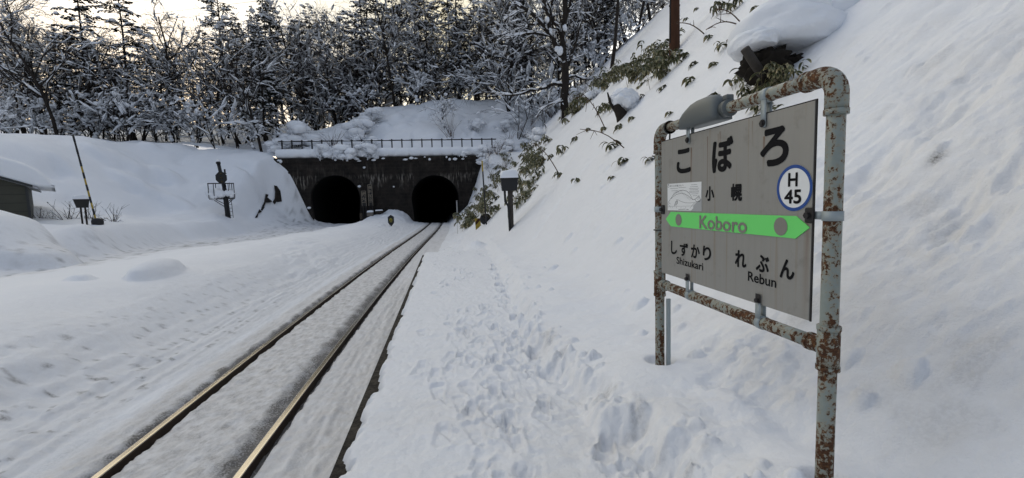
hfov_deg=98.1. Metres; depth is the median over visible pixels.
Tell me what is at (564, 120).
bamboo plant
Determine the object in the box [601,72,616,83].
bamboo plant
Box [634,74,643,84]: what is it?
bamboo plant
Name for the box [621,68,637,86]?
bamboo plant
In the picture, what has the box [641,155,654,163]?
bamboo plant
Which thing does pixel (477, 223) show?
warning board
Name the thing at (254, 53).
snowy broadleaf tree
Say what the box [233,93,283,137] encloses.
snowy broadleaf tree
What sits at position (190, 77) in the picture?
snowy conifer tree
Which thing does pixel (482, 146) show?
snowy shrub
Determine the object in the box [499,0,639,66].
snowy broadleaf tree
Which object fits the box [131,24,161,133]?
snowy conifer tree
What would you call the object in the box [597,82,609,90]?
bamboo plant
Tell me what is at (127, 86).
snowy broadleaf tree
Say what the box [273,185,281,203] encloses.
bank rock
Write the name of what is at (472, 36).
snowy conifer tree
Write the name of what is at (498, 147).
snowy shrub
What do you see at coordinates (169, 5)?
sky
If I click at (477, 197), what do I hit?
bamboo plant
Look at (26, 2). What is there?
snowy broadleaf tree
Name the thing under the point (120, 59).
snowy conifer tree
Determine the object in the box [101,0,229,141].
snowy broadleaf tree
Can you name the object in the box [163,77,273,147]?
snowy broadleaf tree
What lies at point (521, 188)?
bamboo plant
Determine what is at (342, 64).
snowy broadleaf tree
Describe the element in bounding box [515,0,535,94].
snowy conifer tree
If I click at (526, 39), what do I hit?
snowy broadleaf tree
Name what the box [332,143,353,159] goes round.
snowy shrub
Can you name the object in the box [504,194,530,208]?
bamboo plant
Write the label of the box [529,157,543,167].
bamboo plant
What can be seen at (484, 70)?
snowy broadleaf tree
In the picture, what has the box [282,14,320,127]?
snowy conifer tree
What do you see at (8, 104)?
snowy broadleaf tree
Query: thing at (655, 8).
snowy broadleaf tree
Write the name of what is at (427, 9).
snowy conifer tree
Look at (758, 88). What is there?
bamboo plant
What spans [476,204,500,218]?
bamboo plant
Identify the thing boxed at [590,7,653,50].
snowy broadleaf tree
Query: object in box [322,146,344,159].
snowy shrub
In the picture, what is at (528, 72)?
snowy broadleaf tree
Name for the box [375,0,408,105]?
snowy conifer tree
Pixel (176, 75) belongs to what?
snowy conifer tree
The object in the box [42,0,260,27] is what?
overhead wire
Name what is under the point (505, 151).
snowy shrub
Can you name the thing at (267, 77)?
snowy conifer tree
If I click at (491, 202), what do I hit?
bamboo plant
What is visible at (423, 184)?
tunnel portal
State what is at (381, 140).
metal railing
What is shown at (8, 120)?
snowy broadleaf tree
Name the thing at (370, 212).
concrete block
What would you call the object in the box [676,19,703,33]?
dead stalk
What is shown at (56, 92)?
snowy conifer tree
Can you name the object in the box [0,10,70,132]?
snowy broadleaf tree
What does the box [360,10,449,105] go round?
snowy broadleaf tree
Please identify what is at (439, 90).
snowy broadleaf tree
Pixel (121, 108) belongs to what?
snowy broadleaf tree
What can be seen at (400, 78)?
snowy broadleaf tree
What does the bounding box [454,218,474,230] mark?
bamboo plant
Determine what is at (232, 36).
snowy conifer tree
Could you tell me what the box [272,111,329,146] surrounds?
snowy shrub
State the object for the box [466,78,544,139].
snowy broadleaf tree
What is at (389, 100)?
snowy broadleaf tree
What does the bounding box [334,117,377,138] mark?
snowy shrub
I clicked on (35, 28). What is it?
snowy broadleaf tree
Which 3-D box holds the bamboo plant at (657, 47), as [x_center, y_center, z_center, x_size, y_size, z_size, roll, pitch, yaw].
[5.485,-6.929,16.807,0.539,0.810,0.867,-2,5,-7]
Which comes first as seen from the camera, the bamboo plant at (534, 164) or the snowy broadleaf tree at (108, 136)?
the bamboo plant at (534, 164)
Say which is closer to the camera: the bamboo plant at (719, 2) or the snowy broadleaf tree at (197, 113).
the bamboo plant at (719, 2)
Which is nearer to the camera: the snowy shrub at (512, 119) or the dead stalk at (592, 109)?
the dead stalk at (592, 109)
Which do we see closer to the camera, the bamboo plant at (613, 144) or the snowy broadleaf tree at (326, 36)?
the bamboo plant at (613, 144)
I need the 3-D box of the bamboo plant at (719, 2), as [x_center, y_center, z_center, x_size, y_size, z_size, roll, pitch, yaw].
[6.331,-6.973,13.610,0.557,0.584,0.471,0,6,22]
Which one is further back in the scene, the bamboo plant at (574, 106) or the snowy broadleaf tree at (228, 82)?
the snowy broadleaf tree at (228, 82)
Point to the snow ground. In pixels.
(176, 290)
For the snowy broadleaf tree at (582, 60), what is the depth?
54.05 m
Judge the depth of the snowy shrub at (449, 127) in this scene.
50.15 m
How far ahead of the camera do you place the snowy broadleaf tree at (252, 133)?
45.21 m
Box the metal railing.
[278,138,495,148]
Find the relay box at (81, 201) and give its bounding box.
[72,195,88,224]
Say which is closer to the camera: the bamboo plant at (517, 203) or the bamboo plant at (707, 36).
the bamboo plant at (707, 36)
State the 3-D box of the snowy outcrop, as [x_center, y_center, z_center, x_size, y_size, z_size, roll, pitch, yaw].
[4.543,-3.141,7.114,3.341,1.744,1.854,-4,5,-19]
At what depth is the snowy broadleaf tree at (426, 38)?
57.25 m
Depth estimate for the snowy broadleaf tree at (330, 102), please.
55.52 m
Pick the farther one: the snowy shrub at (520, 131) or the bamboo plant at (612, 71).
the snowy shrub at (520, 131)
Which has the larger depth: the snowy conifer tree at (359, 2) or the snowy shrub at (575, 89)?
the snowy conifer tree at (359, 2)
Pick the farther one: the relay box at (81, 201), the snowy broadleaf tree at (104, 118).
the snowy broadleaf tree at (104, 118)
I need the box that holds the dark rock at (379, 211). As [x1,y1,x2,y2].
[375,209,382,213]
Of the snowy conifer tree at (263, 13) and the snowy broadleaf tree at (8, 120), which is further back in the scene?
the snowy conifer tree at (263, 13)
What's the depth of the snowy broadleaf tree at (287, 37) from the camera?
58.61 m
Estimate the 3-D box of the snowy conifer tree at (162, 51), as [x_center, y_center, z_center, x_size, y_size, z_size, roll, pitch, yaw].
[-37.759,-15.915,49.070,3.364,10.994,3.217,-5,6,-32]
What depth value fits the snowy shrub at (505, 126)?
52.05 m
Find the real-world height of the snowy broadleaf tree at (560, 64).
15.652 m
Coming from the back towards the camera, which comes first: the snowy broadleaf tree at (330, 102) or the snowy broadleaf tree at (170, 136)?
the snowy broadleaf tree at (330, 102)
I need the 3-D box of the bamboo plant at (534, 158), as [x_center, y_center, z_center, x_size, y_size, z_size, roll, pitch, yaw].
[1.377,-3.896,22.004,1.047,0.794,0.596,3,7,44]
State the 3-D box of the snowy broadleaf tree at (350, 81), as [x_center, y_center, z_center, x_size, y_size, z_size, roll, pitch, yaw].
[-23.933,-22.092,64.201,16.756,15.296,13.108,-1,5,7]
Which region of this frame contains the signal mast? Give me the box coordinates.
[205,159,235,217]
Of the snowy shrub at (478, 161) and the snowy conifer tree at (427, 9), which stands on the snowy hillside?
the snowy shrub at (478, 161)
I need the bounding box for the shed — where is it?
[0,156,55,218]
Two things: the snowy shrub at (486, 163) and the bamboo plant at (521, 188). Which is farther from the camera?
the snowy shrub at (486, 163)
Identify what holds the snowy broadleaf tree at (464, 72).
on the snowy hilltop
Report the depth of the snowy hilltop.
52.21 m
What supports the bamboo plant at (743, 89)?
on the snowy hillside
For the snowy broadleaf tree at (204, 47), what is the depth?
48.86 m
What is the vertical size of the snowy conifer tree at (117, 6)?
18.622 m
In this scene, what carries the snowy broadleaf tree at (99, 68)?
on the snowy hilltop
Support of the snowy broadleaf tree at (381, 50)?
on the snowy hilltop
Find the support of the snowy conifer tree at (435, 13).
on the snowy hilltop
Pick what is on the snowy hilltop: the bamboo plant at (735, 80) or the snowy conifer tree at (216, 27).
the snowy conifer tree at (216, 27)
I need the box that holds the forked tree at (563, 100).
[488,0,608,128]
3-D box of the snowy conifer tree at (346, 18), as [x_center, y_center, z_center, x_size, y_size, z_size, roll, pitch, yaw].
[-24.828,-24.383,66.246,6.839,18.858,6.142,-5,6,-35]
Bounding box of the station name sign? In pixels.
[653,66,849,477]
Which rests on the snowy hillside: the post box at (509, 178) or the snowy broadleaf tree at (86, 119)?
the post box at (509, 178)
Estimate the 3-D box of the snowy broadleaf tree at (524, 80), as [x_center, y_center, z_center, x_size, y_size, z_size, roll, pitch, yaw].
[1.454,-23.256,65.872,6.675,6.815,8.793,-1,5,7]
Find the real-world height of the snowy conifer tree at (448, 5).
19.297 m
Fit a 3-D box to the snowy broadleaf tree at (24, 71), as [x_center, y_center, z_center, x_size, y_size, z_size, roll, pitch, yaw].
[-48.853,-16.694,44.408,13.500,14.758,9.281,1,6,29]
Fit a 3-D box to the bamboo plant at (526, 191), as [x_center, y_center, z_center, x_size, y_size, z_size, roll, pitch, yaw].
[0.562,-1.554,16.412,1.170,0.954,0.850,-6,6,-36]
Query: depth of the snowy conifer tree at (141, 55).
48.64 m
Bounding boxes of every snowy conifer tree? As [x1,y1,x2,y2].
[0,15,39,133]
[23,40,55,134]
[34,24,75,134]
[43,0,115,137]
[91,0,160,139]
[111,40,139,90]
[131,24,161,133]
[133,43,161,140]
[148,45,167,140]
[153,45,182,133]
[162,40,185,139]
[184,45,202,133]
[188,30,223,141]
[197,0,244,124]
[209,23,235,137]
[225,12,244,92]
[229,22,254,131]
[234,61,251,139]
[240,6,271,136]
[241,19,282,141]
[247,0,284,136]
[247,55,274,140]
[251,0,284,118]
[270,10,286,125]
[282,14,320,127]
[284,19,305,116]
[299,3,323,108]
[311,25,324,127]
[316,11,337,125]
[331,10,358,122]
[340,0,381,107]
[343,23,369,109]
[344,0,393,107]
[370,3,395,102]
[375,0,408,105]
[384,0,426,103]
[393,0,424,77]
[405,4,438,102]
[412,0,441,100]
[427,0,443,87]
[430,0,465,93]
[438,0,477,98]
[463,0,487,100]
[474,11,499,99]
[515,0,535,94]
[566,4,583,85]
[567,0,600,74]
[594,0,615,62]
[646,1,667,18]
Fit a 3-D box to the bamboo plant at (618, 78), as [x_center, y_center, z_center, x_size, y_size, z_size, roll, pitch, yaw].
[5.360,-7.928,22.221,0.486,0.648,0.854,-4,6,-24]
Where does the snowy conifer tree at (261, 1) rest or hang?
on the snowy hilltop
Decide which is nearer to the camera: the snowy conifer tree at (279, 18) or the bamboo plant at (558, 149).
the bamboo plant at (558, 149)
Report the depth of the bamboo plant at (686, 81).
10.22 m
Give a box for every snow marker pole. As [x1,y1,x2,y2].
[72,136,103,224]
[481,161,486,224]
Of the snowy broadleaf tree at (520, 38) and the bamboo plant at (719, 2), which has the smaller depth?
the bamboo plant at (719, 2)
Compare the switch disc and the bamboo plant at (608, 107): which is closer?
the bamboo plant at (608, 107)
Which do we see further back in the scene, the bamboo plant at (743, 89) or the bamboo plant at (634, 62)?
the bamboo plant at (634, 62)
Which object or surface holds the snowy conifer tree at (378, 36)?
on the snowy hilltop
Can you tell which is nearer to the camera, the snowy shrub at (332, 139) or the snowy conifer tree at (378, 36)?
the snowy shrub at (332, 139)
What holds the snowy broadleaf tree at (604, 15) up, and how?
on the snowy hilltop
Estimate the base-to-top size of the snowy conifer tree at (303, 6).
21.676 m
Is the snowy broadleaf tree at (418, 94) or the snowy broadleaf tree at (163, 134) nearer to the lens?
the snowy broadleaf tree at (163, 134)
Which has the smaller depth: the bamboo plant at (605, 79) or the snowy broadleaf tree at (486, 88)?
the bamboo plant at (605, 79)
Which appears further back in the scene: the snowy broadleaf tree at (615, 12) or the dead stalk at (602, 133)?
the snowy broadleaf tree at (615, 12)
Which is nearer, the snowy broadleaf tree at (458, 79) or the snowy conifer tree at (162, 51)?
the snowy conifer tree at (162, 51)
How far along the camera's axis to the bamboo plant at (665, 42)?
18.00 m
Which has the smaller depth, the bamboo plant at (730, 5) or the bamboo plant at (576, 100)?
the bamboo plant at (730, 5)
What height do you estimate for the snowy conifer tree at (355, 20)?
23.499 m
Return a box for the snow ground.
[0,133,449,477]
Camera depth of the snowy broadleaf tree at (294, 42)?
51.98 m
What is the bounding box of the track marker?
[388,215,393,225]
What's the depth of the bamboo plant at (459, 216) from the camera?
27.41 m
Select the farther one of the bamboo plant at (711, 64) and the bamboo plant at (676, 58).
the bamboo plant at (676, 58)
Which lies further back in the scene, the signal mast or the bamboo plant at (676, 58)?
the signal mast
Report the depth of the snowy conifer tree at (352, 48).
67.93 m
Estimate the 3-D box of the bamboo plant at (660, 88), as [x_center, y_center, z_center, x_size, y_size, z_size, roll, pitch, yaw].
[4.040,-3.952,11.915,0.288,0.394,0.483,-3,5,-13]
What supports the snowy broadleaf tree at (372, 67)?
on the snowy hilltop
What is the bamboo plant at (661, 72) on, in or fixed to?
on the snowy hillside
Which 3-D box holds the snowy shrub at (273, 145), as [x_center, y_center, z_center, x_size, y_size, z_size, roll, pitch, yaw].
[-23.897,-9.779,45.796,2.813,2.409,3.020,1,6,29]
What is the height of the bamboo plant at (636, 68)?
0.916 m
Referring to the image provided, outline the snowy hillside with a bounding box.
[339,0,1023,477]
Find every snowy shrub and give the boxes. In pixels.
[34,206,48,217]
[46,199,80,219]
[77,202,103,219]
[95,204,129,221]
[261,136,294,152]
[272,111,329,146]
[305,144,329,160]
[320,132,343,145]
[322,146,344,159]
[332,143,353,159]
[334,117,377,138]
[343,142,362,159]
[345,131,383,146]
[357,103,387,122]
[360,143,379,159]
[433,112,461,136]
[457,149,468,157]
[465,117,486,131]
[475,143,495,156]
[476,157,484,164]
[481,157,494,168]
[491,140,505,154]
[493,120,514,132]
[497,149,508,154]
[500,139,519,150]
[505,112,525,124]
[517,130,525,135]
[526,127,544,142]
[569,85,586,94]
[580,77,589,93]
[582,84,602,98]
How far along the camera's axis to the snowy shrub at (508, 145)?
47.29 m
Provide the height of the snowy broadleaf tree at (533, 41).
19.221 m
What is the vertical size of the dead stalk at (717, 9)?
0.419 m
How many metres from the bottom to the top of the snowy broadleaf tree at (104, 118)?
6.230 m
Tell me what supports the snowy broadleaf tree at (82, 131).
on the snowy hilltop
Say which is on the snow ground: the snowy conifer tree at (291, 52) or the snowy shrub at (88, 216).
the snowy shrub at (88, 216)
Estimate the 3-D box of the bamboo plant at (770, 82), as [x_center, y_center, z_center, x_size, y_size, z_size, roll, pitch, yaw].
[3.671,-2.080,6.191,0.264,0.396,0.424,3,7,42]
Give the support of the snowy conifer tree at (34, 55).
on the snowy hilltop
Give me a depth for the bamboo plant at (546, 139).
27.45 m
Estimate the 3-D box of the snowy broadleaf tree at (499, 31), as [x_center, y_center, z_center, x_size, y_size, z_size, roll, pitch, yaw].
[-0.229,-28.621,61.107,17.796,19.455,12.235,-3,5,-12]
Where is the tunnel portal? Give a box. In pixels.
[274,146,483,223]
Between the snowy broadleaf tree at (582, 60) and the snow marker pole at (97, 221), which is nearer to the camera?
the snow marker pole at (97, 221)
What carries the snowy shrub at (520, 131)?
on the snowy hilltop
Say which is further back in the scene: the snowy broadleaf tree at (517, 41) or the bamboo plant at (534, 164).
the snowy broadleaf tree at (517, 41)
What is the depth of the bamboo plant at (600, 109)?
17.98 m
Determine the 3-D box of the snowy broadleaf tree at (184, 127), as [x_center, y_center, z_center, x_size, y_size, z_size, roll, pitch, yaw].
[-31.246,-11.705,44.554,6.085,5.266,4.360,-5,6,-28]
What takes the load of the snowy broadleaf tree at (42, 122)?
on the snowy hilltop
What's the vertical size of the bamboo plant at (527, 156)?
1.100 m
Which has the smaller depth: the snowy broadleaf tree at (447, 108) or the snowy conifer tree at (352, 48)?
the snowy broadleaf tree at (447, 108)
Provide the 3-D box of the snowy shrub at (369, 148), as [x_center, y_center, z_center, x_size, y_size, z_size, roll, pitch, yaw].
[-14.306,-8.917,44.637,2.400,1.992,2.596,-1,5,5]
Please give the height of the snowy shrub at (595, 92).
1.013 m
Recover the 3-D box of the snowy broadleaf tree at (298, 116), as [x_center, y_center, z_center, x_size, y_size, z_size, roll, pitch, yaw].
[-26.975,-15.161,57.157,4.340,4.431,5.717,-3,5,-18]
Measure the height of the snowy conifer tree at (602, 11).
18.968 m
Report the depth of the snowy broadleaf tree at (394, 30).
53.84 m
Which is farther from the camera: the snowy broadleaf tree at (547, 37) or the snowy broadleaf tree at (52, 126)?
the snowy broadleaf tree at (547, 37)
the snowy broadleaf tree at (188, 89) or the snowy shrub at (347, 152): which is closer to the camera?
the snowy shrub at (347, 152)
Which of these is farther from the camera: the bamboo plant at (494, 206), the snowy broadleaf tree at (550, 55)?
the snowy broadleaf tree at (550, 55)
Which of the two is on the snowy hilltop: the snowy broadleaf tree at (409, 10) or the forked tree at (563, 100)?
the snowy broadleaf tree at (409, 10)
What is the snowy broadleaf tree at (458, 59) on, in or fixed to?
on the snowy hilltop
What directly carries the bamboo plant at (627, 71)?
on the snowy hillside
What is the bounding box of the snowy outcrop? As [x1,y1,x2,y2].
[727,0,859,86]
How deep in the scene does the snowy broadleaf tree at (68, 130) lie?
51.68 m
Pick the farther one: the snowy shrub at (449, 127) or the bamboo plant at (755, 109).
the snowy shrub at (449, 127)
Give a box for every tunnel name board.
[361,190,366,218]
[367,184,373,209]
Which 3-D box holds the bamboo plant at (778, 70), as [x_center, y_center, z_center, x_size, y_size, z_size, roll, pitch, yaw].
[3.686,-2.158,5.961,0.600,0.489,0.436,-4,6,-21]
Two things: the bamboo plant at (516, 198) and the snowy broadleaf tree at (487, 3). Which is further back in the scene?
the snowy broadleaf tree at (487, 3)
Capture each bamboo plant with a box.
[453,211,473,221]
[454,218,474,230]
[462,217,472,226]
[463,210,475,216]
[467,213,475,221]
[474,195,483,201]
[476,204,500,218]
[480,198,492,205]
[483,202,498,210]
[485,190,499,202]
[491,177,500,190]
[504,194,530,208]
[513,184,538,205]
[513,190,530,207]
[517,180,531,192]
[518,174,541,195]
[519,150,533,160]
[519,164,544,182]
[520,140,535,148]
[521,157,543,175]
[522,156,536,163]
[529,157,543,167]
[530,148,546,155]
[530,153,545,161]
[541,134,552,145]
[552,172,561,178]
[556,145,568,154]
[558,117,569,124]
[568,101,583,117]
[568,106,583,115]
[570,91,584,106]
[596,102,607,113]
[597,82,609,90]
[599,67,619,88]
[599,140,621,150]
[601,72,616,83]
[602,102,611,111]
[611,75,623,82]
[612,59,622,70]
[612,157,628,164]
[613,123,621,133]
[617,58,642,82]
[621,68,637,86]
[622,57,641,69]
[628,60,643,81]
[630,51,646,59]
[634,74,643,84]
[636,39,660,54]
[637,56,670,87]
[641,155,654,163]
[644,47,682,81]
[644,49,668,77]
[650,44,664,56]
[653,43,668,56]
[657,84,665,92]
[659,39,668,49]
[667,51,687,64]
[681,76,695,86]
[688,60,697,69]
[703,34,712,42]
[708,62,717,68]
[710,0,726,15]
[713,39,727,51]
[723,0,742,12]
[723,68,744,89]
[736,82,753,98]
[745,102,773,115]
[749,72,783,93]
[759,58,811,85]
[763,77,780,87]
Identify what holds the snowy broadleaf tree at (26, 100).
on the snowy hilltop
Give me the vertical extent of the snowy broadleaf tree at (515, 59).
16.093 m
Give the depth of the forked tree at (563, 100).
34.85 m
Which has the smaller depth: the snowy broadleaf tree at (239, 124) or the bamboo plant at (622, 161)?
the bamboo plant at (622, 161)
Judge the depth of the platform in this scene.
3.47 m
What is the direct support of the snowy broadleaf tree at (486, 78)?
on the snowy hilltop
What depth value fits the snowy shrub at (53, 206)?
23.19 m
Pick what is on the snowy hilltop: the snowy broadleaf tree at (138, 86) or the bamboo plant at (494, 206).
the snowy broadleaf tree at (138, 86)
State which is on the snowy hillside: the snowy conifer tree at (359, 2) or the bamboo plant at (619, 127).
the bamboo plant at (619, 127)
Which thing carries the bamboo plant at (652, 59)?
on the snowy hillside
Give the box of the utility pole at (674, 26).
[669,0,679,55]
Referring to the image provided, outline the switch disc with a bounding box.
[480,213,490,223]
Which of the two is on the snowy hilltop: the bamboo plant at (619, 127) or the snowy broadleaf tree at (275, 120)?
the snowy broadleaf tree at (275, 120)
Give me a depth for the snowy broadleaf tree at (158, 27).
65.65 m
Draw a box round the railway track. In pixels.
[91,214,444,477]
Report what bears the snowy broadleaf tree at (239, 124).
on the snowy hilltop
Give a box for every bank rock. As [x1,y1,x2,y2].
[261,194,271,210]
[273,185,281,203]
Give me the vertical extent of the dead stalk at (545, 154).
1.196 m
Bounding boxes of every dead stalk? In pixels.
[532,143,558,172]
[576,95,604,126]
[579,129,623,147]
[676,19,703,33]
[706,16,735,29]
[711,4,739,21]
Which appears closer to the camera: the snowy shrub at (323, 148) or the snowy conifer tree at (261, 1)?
the snowy shrub at (323, 148)
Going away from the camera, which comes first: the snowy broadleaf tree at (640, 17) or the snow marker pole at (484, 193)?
the snow marker pole at (484, 193)
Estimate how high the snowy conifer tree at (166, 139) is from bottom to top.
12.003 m
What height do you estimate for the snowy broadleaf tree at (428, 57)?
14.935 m
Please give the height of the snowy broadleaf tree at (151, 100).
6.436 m
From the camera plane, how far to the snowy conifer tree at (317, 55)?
74.97 m
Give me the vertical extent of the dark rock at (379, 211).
0.427 m
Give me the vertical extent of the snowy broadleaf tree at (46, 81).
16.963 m
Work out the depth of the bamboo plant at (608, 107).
17.00 m
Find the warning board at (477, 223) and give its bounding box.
[475,218,480,229]
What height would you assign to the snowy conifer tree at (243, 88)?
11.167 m
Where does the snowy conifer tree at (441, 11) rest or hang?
on the snowy hilltop
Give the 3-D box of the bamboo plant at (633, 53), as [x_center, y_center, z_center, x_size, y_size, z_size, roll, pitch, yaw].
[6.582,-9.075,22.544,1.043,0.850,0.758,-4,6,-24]
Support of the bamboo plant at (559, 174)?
on the snowy hillside
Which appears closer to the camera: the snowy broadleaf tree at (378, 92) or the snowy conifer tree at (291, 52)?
the snowy broadleaf tree at (378, 92)
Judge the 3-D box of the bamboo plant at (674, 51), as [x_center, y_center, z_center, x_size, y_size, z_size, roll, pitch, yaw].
[4.828,-5.384,14.152,1.413,1.152,1.027,3,7,43]
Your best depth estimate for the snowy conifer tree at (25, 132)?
52.36 m
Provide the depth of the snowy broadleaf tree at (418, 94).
64.44 m
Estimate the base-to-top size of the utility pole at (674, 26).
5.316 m
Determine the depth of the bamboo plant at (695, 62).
11.22 m
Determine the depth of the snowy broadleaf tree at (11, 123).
42.06 m
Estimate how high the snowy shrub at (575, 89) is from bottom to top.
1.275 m
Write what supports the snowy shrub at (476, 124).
on the snowy hilltop
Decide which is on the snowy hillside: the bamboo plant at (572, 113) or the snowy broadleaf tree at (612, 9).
the bamboo plant at (572, 113)
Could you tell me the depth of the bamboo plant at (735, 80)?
7.56 m
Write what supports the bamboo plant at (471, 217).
on the snowy hillside
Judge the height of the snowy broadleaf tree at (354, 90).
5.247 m
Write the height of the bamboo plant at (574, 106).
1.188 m
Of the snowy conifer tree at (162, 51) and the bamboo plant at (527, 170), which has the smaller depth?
the bamboo plant at (527, 170)
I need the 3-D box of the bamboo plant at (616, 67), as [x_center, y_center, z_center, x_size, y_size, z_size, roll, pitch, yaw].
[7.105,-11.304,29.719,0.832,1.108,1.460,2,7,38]
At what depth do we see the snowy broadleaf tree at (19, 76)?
48.60 m
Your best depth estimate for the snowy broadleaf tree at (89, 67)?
44.35 m
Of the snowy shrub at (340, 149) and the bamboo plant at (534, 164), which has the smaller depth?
the bamboo plant at (534, 164)
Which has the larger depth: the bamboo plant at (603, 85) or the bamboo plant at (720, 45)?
the bamboo plant at (603, 85)
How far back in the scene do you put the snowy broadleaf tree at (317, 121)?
56.06 m
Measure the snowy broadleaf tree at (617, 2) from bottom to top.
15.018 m
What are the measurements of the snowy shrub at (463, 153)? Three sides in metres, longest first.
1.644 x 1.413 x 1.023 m
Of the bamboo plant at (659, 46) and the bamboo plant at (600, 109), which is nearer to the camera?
the bamboo plant at (659, 46)
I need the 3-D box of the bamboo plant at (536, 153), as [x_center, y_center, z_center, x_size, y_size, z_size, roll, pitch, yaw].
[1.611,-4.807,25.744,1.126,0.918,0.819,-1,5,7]
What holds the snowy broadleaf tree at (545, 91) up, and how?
on the snowy hilltop
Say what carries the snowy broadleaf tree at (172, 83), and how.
on the snowy hilltop
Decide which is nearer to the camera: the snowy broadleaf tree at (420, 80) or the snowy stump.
the snowy stump
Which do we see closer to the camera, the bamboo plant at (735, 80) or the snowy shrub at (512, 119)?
the bamboo plant at (735, 80)
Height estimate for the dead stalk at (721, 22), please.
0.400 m
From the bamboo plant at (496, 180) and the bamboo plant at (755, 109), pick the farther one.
the bamboo plant at (496, 180)
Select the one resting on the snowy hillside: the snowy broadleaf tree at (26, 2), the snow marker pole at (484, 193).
the snow marker pole at (484, 193)
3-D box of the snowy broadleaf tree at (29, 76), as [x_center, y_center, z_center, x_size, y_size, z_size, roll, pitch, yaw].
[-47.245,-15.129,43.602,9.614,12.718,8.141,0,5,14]
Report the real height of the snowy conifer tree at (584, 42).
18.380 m
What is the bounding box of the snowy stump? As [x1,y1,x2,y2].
[607,87,639,121]
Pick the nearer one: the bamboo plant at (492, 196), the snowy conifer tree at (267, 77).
the bamboo plant at (492, 196)
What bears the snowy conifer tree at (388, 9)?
on the snowy hilltop
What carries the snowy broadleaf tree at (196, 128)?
on the snowy hilltop
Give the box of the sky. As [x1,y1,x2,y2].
[0,0,667,157]
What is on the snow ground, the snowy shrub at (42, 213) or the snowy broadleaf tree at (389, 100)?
the snowy shrub at (42, 213)
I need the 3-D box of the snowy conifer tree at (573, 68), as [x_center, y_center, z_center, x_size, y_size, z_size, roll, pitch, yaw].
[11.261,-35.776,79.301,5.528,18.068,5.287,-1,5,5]
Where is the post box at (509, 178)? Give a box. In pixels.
[500,169,518,230]
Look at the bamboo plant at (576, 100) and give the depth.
32.19 m
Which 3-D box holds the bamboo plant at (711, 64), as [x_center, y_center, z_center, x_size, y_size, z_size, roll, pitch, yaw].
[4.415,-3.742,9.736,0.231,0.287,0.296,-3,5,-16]
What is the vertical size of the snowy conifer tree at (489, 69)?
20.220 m
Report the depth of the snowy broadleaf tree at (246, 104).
44.36 m
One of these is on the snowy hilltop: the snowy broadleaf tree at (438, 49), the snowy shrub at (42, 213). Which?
the snowy broadleaf tree at (438, 49)
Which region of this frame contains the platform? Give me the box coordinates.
[329,255,423,477]
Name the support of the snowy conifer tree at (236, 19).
on the snowy hilltop
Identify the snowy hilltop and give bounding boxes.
[0,24,648,155]
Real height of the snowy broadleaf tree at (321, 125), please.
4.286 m
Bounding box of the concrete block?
[367,210,373,215]
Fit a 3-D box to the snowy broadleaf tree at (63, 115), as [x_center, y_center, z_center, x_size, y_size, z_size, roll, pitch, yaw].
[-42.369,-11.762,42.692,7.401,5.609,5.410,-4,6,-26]
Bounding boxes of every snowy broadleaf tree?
[0,0,54,126]
[0,0,92,133]
[0,0,124,134]
[0,1,87,133]
[0,7,184,138]
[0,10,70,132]
[0,27,81,134]
[0,54,53,103]
[0,63,45,96]
[0,83,83,134]
[0,91,42,132]
[0,93,52,132]
[0,97,37,133]
[9,28,129,135]
[12,12,191,139]
[14,82,110,135]
[27,104,92,135]
[28,24,162,135]
[35,103,86,134]
[38,87,118,138]
[48,107,96,135]
[55,74,169,141]
[56,41,180,140]
[58,39,198,139]
[85,102,121,140]
[86,79,177,140]
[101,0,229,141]
[105,2,277,143]
[107,42,215,140]
[108,34,267,147]
[112,79,197,142]
[125,4,198,100]
[135,3,324,143]
[139,116,190,141]
[147,68,220,140]
[147,96,210,142]
[152,70,272,148]
[155,30,268,146]
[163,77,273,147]
[165,101,224,139]
[166,94,235,147]
[169,0,295,151]
[201,105,247,145]
[207,24,287,139]
[210,116,250,136]
[223,108,276,140]
[230,114,270,148]
[233,4,359,130]
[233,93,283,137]
[238,0,349,130]
[238,102,288,131]
[240,0,342,119]
[243,39,343,130]
[266,0,406,124]
[267,115,286,133]
[277,0,430,116]
[286,107,316,128]
[294,47,388,123]
[296,37,401,126]
[298,72,365,127]
[299,22,428,108]
[309,112,327,129]
[333,83,380,112]
[335,0,420,105]
[337,21,423,108]
[357,77,391,106]
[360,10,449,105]
[363,0,501,99]
[376,57,438,103]
[378,7,477,103]
[382,85,399,106]
[394,59,434,104]
[396,0,461,102]
[403,81,430,104]
[410,19,473,98]
[419,87,461,129]
[423,0,556,111]
[424,81,453,98]
[427,26,515,99]
[428,0,525,100]
[428,0,543,91]
[440,0,545,99]
[440,59,474,98]
[442,0,530,100]
[446,0,552,93]
[449,55,489,99]
[463,55,514,99]
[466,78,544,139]
[468,62,503,99]
[470,0,611,104]
[471,0,609,92]
[475,68,506,99]
[476,0,553,93]
[482,43,556,109]
[485,0,552,90]
[492,0,640,87]
[493,0,554,100]
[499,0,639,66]
[499,12,590,87]
[501,0,628,97]
[504,58,539,92]
[506,43,582,113]
[512,81,577,124]
[522,25,602,94]
[532,31,590,88]
[533,0,610,84]
[544,0,655,67]
[554,32,609,83]
[558,22,619,76]
[573,0,666,49]
[584,14,629,55]
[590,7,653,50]
[602,0,668,43]
[604,0,655,68]
[611,0,655,34]
[637,1,644,31]
[646,0,650,20]
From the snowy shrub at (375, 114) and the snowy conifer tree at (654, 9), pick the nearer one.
the snowy shrub at (375, 114)
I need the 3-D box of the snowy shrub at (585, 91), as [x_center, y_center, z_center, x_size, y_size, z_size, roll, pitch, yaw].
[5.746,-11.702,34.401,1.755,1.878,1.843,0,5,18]
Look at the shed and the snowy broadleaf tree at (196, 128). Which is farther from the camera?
the snowy broadleaf tree at (196, 128)
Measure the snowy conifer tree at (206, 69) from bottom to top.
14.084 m
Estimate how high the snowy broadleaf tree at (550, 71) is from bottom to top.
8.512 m
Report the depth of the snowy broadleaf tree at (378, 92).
58.54 m

